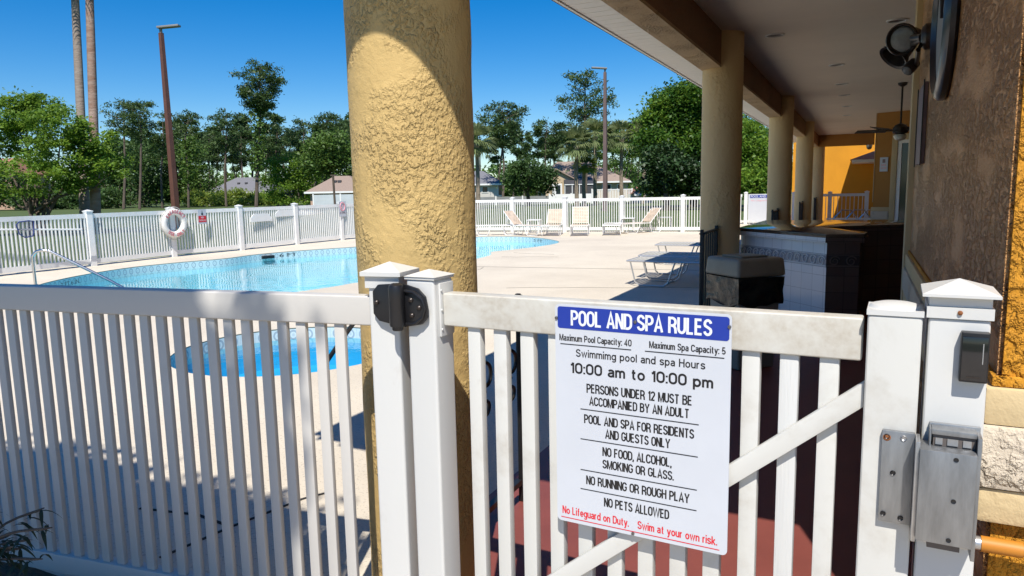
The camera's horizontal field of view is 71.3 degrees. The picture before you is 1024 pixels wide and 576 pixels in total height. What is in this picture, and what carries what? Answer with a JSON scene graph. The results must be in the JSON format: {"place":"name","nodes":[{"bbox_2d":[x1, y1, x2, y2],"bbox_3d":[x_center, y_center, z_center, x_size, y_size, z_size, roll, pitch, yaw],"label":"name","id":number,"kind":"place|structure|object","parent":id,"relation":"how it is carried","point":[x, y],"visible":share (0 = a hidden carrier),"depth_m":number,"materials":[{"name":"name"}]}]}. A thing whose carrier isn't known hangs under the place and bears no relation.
{"place":"outdoors","nodes":[
{"label":"outdoors","id":0,"kind":"place"},
{"bbox_2d":[0,158,51,209],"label":"house","id":1,"kind":"structure","parent":0,"point":[25,168],"depth_m":121.02,"materials":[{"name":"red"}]},
{"bbox_2d":[0,561,56,575],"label":"mulch bed","id":2,"kind":"object","parent":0,"point":[5,569],"depth_m":2.72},
{"bbox_2d":[0,508,62,575],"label":"shrub","id":3,"kind":"object","parent":2,"relation":"on","point":[5,548],"visible":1,"depth_m":2.08,"materials":[{"name":"green plant"}]},
{"bbox_2d":[0,222,756,575],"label":"pool deck","id":4,"kind":"structure","parent":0,"point":[556,270],"depth_m":5.37,"materials":[{"name":"concrete"}]},
{"bbox_2d":[31,249,123,286],"bbox_3d":[-7.224,0.077,11.977,1.499,1.504,0.100,-2,8,-7],"label":"pool handrail","id":5,"kind":"object","parent":4,"relation":"attached to","point":[68,260],"visible":0.73,"depth_m":11.86,"materials":[{"name":"silver metal"}]},
{"bbox_2d":[0,201,354,273],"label":"pool fence","id":6,"kind":"object","parent":4,"relation":"on","point":[296,222],"visible":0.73,"depth_m":16.55,"materials":[{"name":"white plastic"}]},
{"bbox_2d":[0,220,81,237],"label":"pool net","id":7,"kind":"object","parent":6,"relation":"attached to","point":[33,229],"visible":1,"depth_m":13.72,"materials":[{"name":"white paint"}]},
{"bbox_2d":[160,206,187,239],"bbox_3d":[-7.989,-1.530,16.858,0.152,0.789,0.789,3,9,26],"label":"life ring","id":8,"kind":"object","parent":6,"relation":"hanging from","point":[166,230],"visible":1,"depth_m":16.80,"materials":[{"name":"white"}]},
{"bbox_2d":[197,209,206,223],"bbox_3d":[-7.583,-1.749,17.481,0.022,0.360,0.270,2,8,21],"label":"fence notice","id":9,"kind":"object","parent":6,"relation":"attached to","point":[202,218],"visible":1,"depth_m":17.48,"materials":[{"name":"red"}]},
{"bbox_2d":[250,213,272,221],"bbox_3d":[-6.716,-1.892,19.141,0.020,0.210,0.770,3,9,26],"label":"fence board","id":10,"kind":"object","parent":6,"relation":"attached to","point":[260,217],"visible":1,"depth_m":19.10,"materials":[{"name":"white paint"}]},
{"bbox_2d":[275,209,320,216],"bbox_3d":[-6.077,-2.167,20.433,0.020,0.180,1.900,3,9,26],"label":"fence board","id":11,"kind":"object","parent":6,"relation":"attached to","point":[279,213],"visible":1,"depth_m":20.09,"materials":[{"name":"white paint"}]},
{"bbox_2d":[339,201,345,216],"bbox_3d":[-5.188,-2.421,21.870,0.024,0.460,0.360,2,8,21],"label":"fence notice","id":12,"kind":"object","parent":6,"relation":"attached to","point":[342,208],"visible":1,"depth_m":21.86,"materials":[{"name":"white"}]},
{"bbox_2d":[170,327,361,376],"bbox_3d":[-2.028,1.024,6.676,2.080,0.950,2.080,3,9,26],"label":"spa basin","id":13,"kind":"object","parent":4,"relation":"in","point":[354,345],"visible":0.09,"depth_m":7.56,"materials":[{"name":"liquid"}]},
{"bbox_2d":[39,236,558,291],"bbox_3d":[-3.497,-0.060,16.334,6.369,1.350,13.683,3,9,26],"label":"pool basin","id":14,"kind":"object","parent":4,"relation":"in","point":[85,278],"visible":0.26,"depth_m":17.13,"materials":[{"name":"tile"}]},
{"bbox_2d":[71,241,548,290],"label":"pool water","id":15,"kind":"structure","parent":14,"relation":"in","point":[299,266],"depth_m":14.81,"materials":[{"name":"liquid"}]},
{"bbox_2d":[329,325,354,361],"bbox_3d":[-1.325,0.591,5.994,0.657,1.065,0.089,1,8,17],"label":"spa handrail","id":16,"kind":"object","parent":4,"relation":"on","point":[333,351],"visible":0.07,"depth_m":6.03,"materials":[{"name":"silver metal"}]},
{"bbox_2d":[139,253,682,557],"bbox_3d":[-0.346,0.140,9.386,5.601,0.004,12.864,3,9,26],"label":"deck joint","id":17,"kind":"object","parent":4,"relation":"on","point":[218,522],"visible":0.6,"depth_m":3.31,"materials":[{"name":"black"}]},
{"bbox_2d":[476,224,521,235],"bbox_3d":[-0.513,-1.859,22.894,1.653,0.320,0.557,-1,8,1],"label":"sun lounger","id":18,"kind":"object","parent":4,"relation":"on","point":[503,225],"visible":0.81,"depth_m":22.66,"materials":[{"name":"white"}]},
{"bbox_2d":[502,210,548,235],"bbox_3d":[0.427,-2.042,22.428,1.501,0.772,0.557,5,10,38],"label":"sun lounger","id":19,"kind":"object","parent":4,"relation":"on","point":[515,221],"visible":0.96,"depth_m":22.59,"materials":[{"name":"white"}]},
{"bbox_2d":[541,209,564,235],"bbox_3d":[1.287,-2.065,22.397,0.557,0.790,1.501,0,8,11],"label":"sun lounger","id":20,"kind":"object","parent":4,"relation":"on","point":[550,218],"visible":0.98,"depth_m":22.80,"materials":[{"name":"white"}]},
{"bbox_2d":[570,206,589,235],"bbox_3d":[2.104,-2.075,22.084,0.557,0.862,1.501,0,8,8],"label":"sun lounger","id":21,"kind":"object","parent":4,"relation":"on","point":[582,216],"visible":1,"depth_m":22.45,"materials":[{"name":"white"}]},
{"bbox_2d":[475,194,699,231],"bbox_3d":[2.570,-2.518,24.075,11.596,1.187,4.228,-2,8,-4],"label":"pool fence","id":22,"kind":"object","parent":4,"relation":"on","point":[683,198],"visible":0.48,"depth_m":23.55,"materials":[{"name":"white plastic"}]},
{"bbox_2d":[602,222,621,234],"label":"sun lounger","id":23,"kind":"object","parent":4,"relation":"on","point":[607,224],"visible":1,"depth_m":21.86,"materials":[{"name":"white"}]},
{"bbox_2d":[615,208,662,233],"bbox_3d":[4.000,-2.135,22.575,1.501,0.772,0.557,-5,9,-26],"label":"sun lounger","id":24,"kind":"object","parent":4,"relation":"on","point":[649,217],"visible":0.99,"depth_m":22.68,"materials":[{"name":"white"}]},
{"bbox_2d":[626,256,699,286],"bbox_3d":[2.650,-0.218,10.190,1.922,0.372,0.648,3,9,28],"label":"metal lounger","id":25,"kind":"object","parent":4,"relation":"on","point":[674,260],"visible":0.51,"depth_m":10.31,"materials":[{"name":"grey"}]},
{"bbox_2d":[638,251,699,279],"bbox_3d":[2.962,-0.336,11.008,1.922,0.372,0.648,2,9,25],"label":"metal lounger","id":26,"kind":"object","parent":4,"relation":"on","point":[674,254],"visible":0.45,"depth_m":11.11,"materials":[{"name":"grey"}]},
{"bbox_2d":[655,242,740,264],"bbox_3d":[3.620,-0.624,13.021,1.922,0.372,0.648,2,8,23],"label":"metal lounger","id":27,"kind":"object","parent":4,"relation":"on","point":[693,244],"visible":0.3,"depth_m":13.06,"materials":[{"name":"grey"}]},
{"bbox_2d":[744,192,766,223],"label":"sign","id":28,"kind":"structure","parent":4,"relation":"on","point":[756,204],"depth_m":26.34,"materials":[{"name":"white plastic"}]},
{"bbox_2d":[0,190,791,268],"bbox_3d":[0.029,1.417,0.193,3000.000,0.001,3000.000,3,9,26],"label":"lawn","id":29,"kind":"structure","parent":0,"point":[19,212],"depth_m":36.39,"materials":[{"name":"green plant"}]},
{"bbox_2d":[0,172,134,210],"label":"hedge","id":30,"kind":"object","parent":29,"relation":"on","point":[107,199],"visible":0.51,"depth_m":104.94,"materials":[{"name":"green plant"}]},
{"bbox_2d":[0,85,139,235],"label":"crape myrtle","id":31,"kind":"object","parent":29,"relation":"on","point":[26,116],"visible":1,"depth_m":28.41,"materials":[{"name":"green plant"}]},
{"bbox_2d":[71,0,89,232],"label":"palm tree","id":32,"kind":"object","parent":29,"relation":"on","point":[84,201],"visible":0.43,"depth_m":30.91,"materials":[{"name":"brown plant"}]},
{"bbox_2d":[85,0,102,233],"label":"palm tree","id":33,"kind":"object","parent":29,"relation":"on","point":[95,201],"visible":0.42,"depth_m":29.91,"materials":[{"name":"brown plant"}]},
{"bbox_2d":[98,97,151,208],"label":"pine tree","id":34,"kind":"object","parent":29,"relation":"on","point":[117,122],"visible":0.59,"depth_m":94.86,"materials":[{"name":"green plant"}]},
{"bbox_2d":[119,99,158,208],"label":"pine tree","id":35,"kind":"object","parent":29,"relation":"on","point":[140,133],"visible":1,"depth_m":91.78,"materials":[{"name":"green plant"}]},
{"bbox_2d":[88,130,192,207],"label":"broadleaf tree","id":36,"kind":"object","parent":29,"relation":"on","point":[152,179],"visible":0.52,"depth_m":108.82,"materials":[{"name":"green plant"}]},
{"bbox_2d":[146,110,184,207],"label":"pine tree","id":37,"kind":"object","parent":29,"relation":"on","point":[157,138],"visible":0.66,"depth_m":97.54,"materials":[{"name":"green plant"}]},
{"bbox_2d":[156,24,180,228],"bbox_3d":[-15.283,-7.250,32.464,1.068,9.072,0.419,-1,8,3],"label":"lamp post","id":38,"kind":"object","parent":29,"relation":"on","point":[174,195],"visible":0.9,"depth_m":32.39,"materials":[{"name":"brown"}]},
{"bbox_2d":[157,119,201,191],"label":"pine tree","id":39,"kind":"object","parent":29,"relation":"on","point":[193,122],"visible":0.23,"depth_m":135.25,"materials":[{"name":"green plant"}]},
{"bbox_2d":[172,108,205,207],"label":"pine tree","id":40,"kind":"object","parent":29,"relation":"on","point":[188,149],"visible":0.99,"depth_m":95.72,"materials":[{"name":"green plant"}]},
{"bbox_2d":[155,134,223,205],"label":"broadleaf tree","id":41,"kind":"object","parent":29,"relation":"on","point":[200,168],"visible":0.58,"depth_m":110.49,"materials":[{"name":"green plant"}]},
{"bbox_2d":[195,128,222,185],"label":"pine tree","id":42,"kind":"object","parent":29,"relation":"on","point":[210,141],"visible":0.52,"depth_m":127.38,"materials":[{"name":"green plant"}]},
{"bbox_2d":[203,138,230,182],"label":"pine tree","id":43,"kind":"object","parent":29,"relation":"on","point":[220,159],"visible":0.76,"depth_m":127.47,"materials":[{"name":"green plant"}]},
{"bbox_2d":[204,121,236,181],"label":"pine tree","id":44,"kind":"object","parent":29,"relation":"on","point":[210,128],"visible":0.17,"depth_m":145.06,"materials":[{"name":"green plant"}]},
{"bbox_2d":[204,108,246,206],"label":"pine tree","id":45,"kind":"object","parent":29,"relation":"on","point":[230,130],"visible":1,"depth_m":97.64,"materials":[{"name":"green plant"}]},
{"bbox_2d":[223,147,249,174],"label":"pine tree","id":46,"kind":"object","parent":29,"relation":"on","point":[246,154],"visible":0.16,"depth_m":152.47,"materials":[{"name":"green plant"}]},
{"bbox_2d":[180,187,301,206],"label":"hedge","id":47,"kind":"object","parent":29,"relation":"on","point":[240,196],"visible":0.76,"depth_m":105.87,"materials":[{"name":"green plant"}]},
{"bbox_2d":[229,126,253,177],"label":"pine tree","id":48,"kind":"object","parent":29,"relation":"on","point":[241,147],"visible":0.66,"depth_m":127.70,"materials":[{"name":"green plant"}]},
{"bbox_2d":[230,110,269,176],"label":"pine tree","id":49,"kind":"object","parent":29,"relation":"on","point":[245,120],"visible":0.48,"depth_m":129.91,"materials":[{"name":"green plant"}]},
{"bbox_2d":[212,177,291,192],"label":"house","id":50,"kind":"structure","parent":29,"relation":"on","point":[248,183],"depth_m":124.07,"materials":[{"name":"grey"}]},
{"bbox_2d":[229,58,288,206],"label":"pine tree","id":51,"kind":"object","parent":29,"relation":"on","point":[257,103],"visible":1,"depth_m":89.52,"materials":[{"name":"green plant"}]},
{"bbox_2d":[261,111,287,169],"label":"pine tree","id":52,"kind":"object","parent":29,"relation":"on","point":[274,117],"visible":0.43,"depth_m":130.24,"materials":[{"name":"green plant"}]},
{"bbox_2d":[255,122,294,205],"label":"pine tree","id":53,"kind":"object","parent":29,"relation":"on","point":[270,139],"visible":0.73,"depth_m":101.81,"materials":[{"name":"green plant"}]},
{"bbox_2d":[275,132,299,190],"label":"pine tree","id":54,"kind":"object","parent":29,"relation":"on","point":[288,138],"visible":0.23,"depth_m":127.22,"materials":[{"name":"green plant"}]},
{"bbox_2d":[253,151,325,205],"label":"broadleaf tree","id":55,"kind":"object","parent":29,"relation":"on","point":[287,183],"visible":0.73,"depth_m":96.04,"materials":[{"name":"green plant"}]},
{"bbox_2d":[284,115,317,203],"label":"pine tree","id":56,"kind":"object","parent":29,"relation":"on","point":[297,133],"visible":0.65,"depth_m":97.33,"materials":[{"name":"green plant"}]},
{"bbox_2d":[289,126,351,180],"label":"broadleaf tree","id":57,"kind":"object","parent":29,"relation":"on","point":[315,155],"visible":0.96,"depth_m":87.00,"materials":[{"name":"green plant"}]},
{"bbox_2d":[305,111,346,179],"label":"pine tree","id":58,"kind":"object","parent":29,"relation":"on","point":[316,126],"visible":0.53,"depth_m":91.19,"materials":[{"name":"green plant"}]},
{"bbox_2d":[304,176,352,204],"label":"house","id":59,"kind":"structure","parent":29,"relation":"on","point":[343,184],"depth_m":80.47,"materials":[{"name":"beige"}]},
{"bbox_2d":[312,194,353,208],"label":"garden fence","id":60,"kind":"object","parent":29,"relation":"on","point":[325,199],"visible":0.32,"depth_m":65.94,"materials":[{"name":"white paint"}]},
{"bbox_2d":[50,159,792,203],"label":"wood","id":61,"kind":"object","parent":29,"relation":"on","point":[493,169],"visible":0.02,"depth_m":193.74,"materials":[{"name":"green plant"}]},
{"bbox_2d":[473,121,500,208],"bbox_3d":[-2.791,-9.898,57.276,4.252,7.127,4.342,-2,8,-4],"label":"sabal palm","id":62,"kind":"object","parent":29,"relation":"on","point":[480,128],"visible":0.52,"depth_m":56.88,"materials":[{"name":"green plant"}]},
{"bbox_2d":[483,138,507,180],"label":"pine tree","id":63,"kind":"object","parent":29,"relation":"on","point":[493,159],"visible":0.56,"depth_m":144.78,"materials":[{"name":"green plant"}]},
{"bbox_2d":[474,100,530,196],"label":"pine tree","id":64,"kind":"object","parent":29,"relation":"on","point":[496,131],"visible":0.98,"depth_m":83.26,"materials":[{"name":"green plant"}]},
{"bbox_2d":[489,109,520,179],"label":"pine tree","id":65,"kind":"object","parent":29,"relation":"on","point":[509,119],"visible":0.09,"depth_m":139.72,"materials":[{"name":"green plant"}]},
{"bbox_2d":[475,195,549,204],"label":"garden fence","id":66,"kind":"object","parent":29,"relation":"on","point":[515,197],"visible":0.33,"depth_m":71.92,"materials":[{"name":"white paint"}]},
{"bbox_2d":[504,128,534,195],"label":"pine tree","id":67,"kind":"object","parent":29,"relation":"on","point":[518,152],"visible":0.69,"depth_m":133.50,"materials":[{"name":"green plant"}]},
{"bbox_2d":[496,147,568,205],"bbox_3d":[1.788,-10.187,65.841,6.594,5.260,5.956,3,9,26],"label":"broadleaf tree","id":68,"kind":"object","parent":29,"relation":"on","point":[527,175],"visible":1,"depth_m":64.98,"materials":[{"name":"green plant"}]},
{"bbox_2d":[521,133,548,195],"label":"pine tree","id":69,"kind":"object","parent":29,"relation":"on","point":[536,153],"visible":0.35,"depth_m":157.61,"materials":[{"name":"green plant"}]},
{"bbox_2d":[531,116,563,166],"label":"pine tree","id":70,"kind":"object","parent":29,"relation":"on","point":[551,141],"visible":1,"depth_m":91.72,"materials":[{"name":"green plant"}]},
{"bbox_2d":[556,121,575,158],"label":"pine tree","id":71,"kind":"object","parent":29,"relation":"on","point":[568,123],"visible":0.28,"depth_m":132.79,"materials":[{"name":"green plant"}]},
{"bbox_2d":[549,193,590,202],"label":"garden fence","id":72,"kind":"object","parent":29,"relation":"on","point":[569,196],"visible":0.41,"depth_m":73.89,"materials":[{"name":"white paint"}]},
{"bbox_2d":[556,124,598,206],"bbox_3d":[5.360,-10.226,58.998,4.057,6.988,4.228,0,8,9],"label":"sabal palm","id":73,"kind":"object","parent":29,"relation":"on","point":[579,132],"visible":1,"depth_m":58.14,"materials":[{"name":"green plant"}]},
{"bbox_2d":[564,176,592,193],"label":"screen cage","id":74,"kind":"object","parent":29,"relation":"on","point":[569,185],"visible":0.54,"depth_m":87.96,"materials":[{"name":"grey"}]},
{"bbox_2d":[538,161,630,197],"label":"house","id":75,"kind":"structure","parent":29,"relation":"on","point":[613,180],"depth_m":91.81,"materials":[{"name":"beige"}]},
{"bbox_2d":[571,154,598,205],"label":"sabal palm","id":76,"kind":"object","parent":29,"relation":"on","point":[583,169],"visible":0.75,"depth_m":60.50,"materials":[{"name":"green plant"}]},
{"bbox_2d":[554,68,619,193],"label":"pine tree","id":77,"kind":"object","parent":29,"relation":"on","point":[580,115],"visible":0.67,"depth_m":86.79,"materials":[{"name":"green plant"}]},
{"bbox_2d":[579,116,618,205],"bbox_3d":[7.348,-11.107,61.746,4.453,7.905,4.446,3,9,26],"label":"sabal palm","id":78,"kind":"object","parent":29,"relation":"on","point":[593,124],"visible":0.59,"depth_m":61.41,"materials":[{"name":"green plant"}]},
{"bbox_2d":[591,67,607,210],"bbox_3d":[5.596,-9.406,45.393,1.068,9.019,0.419,-1,8,3],"label":"lamp post","id":79,"kind":"object","parent":29,"relation":"on","point":[605,181],"visible":0.91,"depth_m":45.27,"materials":[{"name":"brown"}]},
{"bbox_2d":[591,188,632,202],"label":"garden fence","id":80,"kind":"object","parent":29,"relation":"on","point":[631,189],"visible":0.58,"depth_m":71.85,"materials":[{"name":"white paint"}]},
{"bbox_2d":[589,122,648,186],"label":"broadleaf tree","id":81,"kind":"object","parent":29,"relation":"on","point":[612,162],"visible":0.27,"depth_m":116.96,"materials":[{"name":"green plant"}]},
{"bbox_2d":[599,119,638,195],"bbox_3d":[9.537,-11.243,63.527,3.899,7.617,4.091,-1,8,0],"label":"sabal palm","id":82,"kind":"object","parent":29,"relation":"on","point":[620,125],"visible":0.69,"depth_m":62.65,"materials":[{"name":"green plant"}]},
{"bbox_2d":[622,117,645,203],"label":"sabal palm","id":83,"kind":"object","parent":29,"relation":"on","point":[629,138],"visible":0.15,"depth_m":64.16,"materials":[{"name":"green plant"}]},
{"bbox_2d":[624,137,700,210],"bbox_3d":[10.192,-7.207,45.060,5.869,4.594,5.138,3,9,26],"label":"broadleaf tree","id":84,"kind":"object","parent":29,"relation":"on","point":[671,171],"visible":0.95,"depth_m":44.58,"materials":[{"name":"green plant"}]},
{"bbox_2d":[619,74,792,207],"bbox_3d":[13.925,-10.279,49.731,11.899,9.281,8.953,3,9,26],"label":"broadleaf tree","id":85,"kind":"object","parent":29,"relation":"on","point":[674,111],"visible":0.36,"depth_m":48.80,"materials":[{"name":"green plant"}]},
{"bbox_2d":[741,113,768,199],"bbox_3d":[14.096,-7.332,41.558,5.257,5.637,5.171,-6,9,-33],"label":"broadleaf tree","id":86,"kind":"object","parent":29,"relation":"on","point":[754,177],"visible":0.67,"depth_m":41.05,"materials":[{"name":"green plant"}]},
{"bbox_2d":[791,142,874,219],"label":"clubhouse wing","id":87,"kind":"structure","parent":29,"relation":"on","point":[848,169],"depth_m":24.66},
{"bbox_2d":[0,0,792,181],"label":"sky","id":88,"kind":"structure","parent":0,"point":[521,52],"materials":[{"name":"blue"}]},
{"bbox_2d":[474,171,501,196],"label":"house","id":89,"kind":"structure","parent":0,"point":[489,184],"depth_m":87.83,"materials":[{"name":"grey"}]},
{"bbox_2d":[489,313,912,575],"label":"porch floor","id":90,"kind":"structure","parent":0,"point":[847,476],"depth_m":3.17,"materials":[{"name":"paint"}]},
{"bbox_2d":[486,293,522,513],"bbox_3d":[-0.073,0.527,2.960,0.036,0.950,0.515,3,9,26],"label":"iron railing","id":91,"kind":"object","parent":90,"relation":"on","point":[493,502],"visible":0.24,"depth_m":3.15,"materials":[{"name":"black"}]},
{"bbox_2d":[343,0,1023,575],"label":"clubhouse","id":92,"kind":"structure","parent":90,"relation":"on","point":[813,78],"depth_m":2.38,"materials":[{"name":"beige paint"}]},
{"bbox_2d":[854,82,909,140],"bbox_3d":[6.123,-2.768,11.239,1.300,0.890,1.243,3,9,26],"label":"ceiling fan","id":93,"kind":"object","parent":92,"relation":"hanging from","point":[900,130],"visible":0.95,"depth_m":11.18,"materials":[{"name":"brown metal"}]},
{"bbox_2d":[879,157,887,171],"bbox_3d":[8.271,-2.749,15.880,0.015,0.310,0.170,-8,10,-41],"label":"wall notice","id":94,"kind":"object","parent":92,"relation":"attached to","point":[883,163],"depth_m":15.87,"materials":[{"name":"grey"}]},
{"bbox_2d":[880,23,930,74],"bbox_3d":[2.186,-1.307,3.863,0.208,0.279,0.564,0,8,6],"label":"flood light","id":95,"kind":"object","parent":92,"relation":"attached to","point":[903,40],"visible":1,"depth_m":3.94,"materials":[{"name":"brown metal"}]},
{"bbox_2d":[914,79,928,166],"bbox_3d":[2.252,-0.894,3.932,0.024,0.440,0.480,3,9,26],"label":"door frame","id":96,"kind":"object","parent":92,"relation":"attached to","point":[921,122],"depth_m":3.76,"materials":[{"name":"grey"}]},
{"bbox_2d":[930,0,960,100],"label":"wall clock","id":97,"kind":"object","parent":92,"relation":"attached to","point":[944,29],"depth_m":2.67,"materials":[{"name":"grey"}]},
{"bbox_2d":[975,535,1023,558],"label":"conduit","id":98,"kind":"object","parent":92,"relation":"attached to","point":[1000,546],"visible":0.84,"depth_m":1.57,"materials":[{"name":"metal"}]},
{"bbox_2d":[699,225,718,305],"bbox_3d":[1.967,-0.106,7.138,0.044,0.995,0.800,3,9,26],"label":"iron railing","id":99,"kind":"object","parent":90,"relation":"on","point":[707,249],"visible":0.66,"depth_m":6.94,"materials":[{"name":"black"}]},
{"bbox_2d":[706,253,784,369],"bbox_3d":[1.813,0.173,5.585,0.431,0.868,0.431,-4,8,-19],"label":"trash bin","id":100,"kind":"object","parent":90,"relation":"on","point":[747,280],"visible":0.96,"depth_m":5.39,"materials":[{"name":"black"}]},
{"bbox_2d":[740,220,903,314],"bbox_3d":[3.606,-0.194,7.698,2.150,0.952,2.935,3,9,26],"label":"bar counter","id":101,"kind":"object","parent":90,"relation":"on","point":[845,266],"visible":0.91,"depth_m":6.95,"materials":[{"name":"tile"}]},
{"bbox_2d":[791,191,869,219],"bbox_3d":[10.595,-2.644,23.850,2.372,1.177,0.152,3,9,26],"label":"pool fence","id":102,"kind":"object","parent":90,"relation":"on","point":[865,194],"visible":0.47,"depth_m":23.68,"materials":[{"name":"white plastic"}]},
{"bbox_2d":[826,209,870,219],"bbox_3d":[8.240,-1.492,17.140,1.276,0.798,0.400,3,9,26],"label":"patio bench","id":103,"kind":"object","parent":90,"relation":"on","point":[847,218],"visible":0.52,"depth_m":16.98,"materials":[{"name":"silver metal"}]},
{"label":"walkway","id":104,"kind":"structure","parent":0,"visible":0},
{"bbox_2d":[0,261,418,575],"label":"picket fence","id":105,"kind":"object","parent":104,"relation":"on","point":[393,423],"visible":0.86,"depth_m":2.36,"materials":[{"name":"plastic"}]},
{"bbox_2d":[911,278,1002,575],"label":"gate post","id":106,"kind":"object","parent":104,"relation":"on","point":[952,423],"visible":0.98,"depth_m":1.39,"materials":[{"name":"plastic"}]},
{"bbox_2d":[373,269,924,575],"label":"gate","id":107,"kind":"structure","parent":106,"relation":"attached to","point":[431,308],"depth_m":1.73,"materials":[{"name":"plastic"}]},
{"bbox_2d":[555,304,731,554],"bbox_3d":[0.304,0.333,1.730,0.434,0.572,0.008,3,9,28],"label":"rules sign","id":108,"kind":"object","parent":107,"relation":"attached to","point":[643,398],"visible":1,"depth_m":1.72,"materials":[{"name":"white"}]},
{"bbox_2d":[958,330,990,383],"bbox_3d":[0.889,0.133,1.374,0.047,0.098,0.025,3,9,28],"label":"card reader","id":109,"kind":"object","parent":106,"relation":"attached to","point":[974,356],"visible":1,"depth_m":1.36,"materials":[{"name":"black plastic"}]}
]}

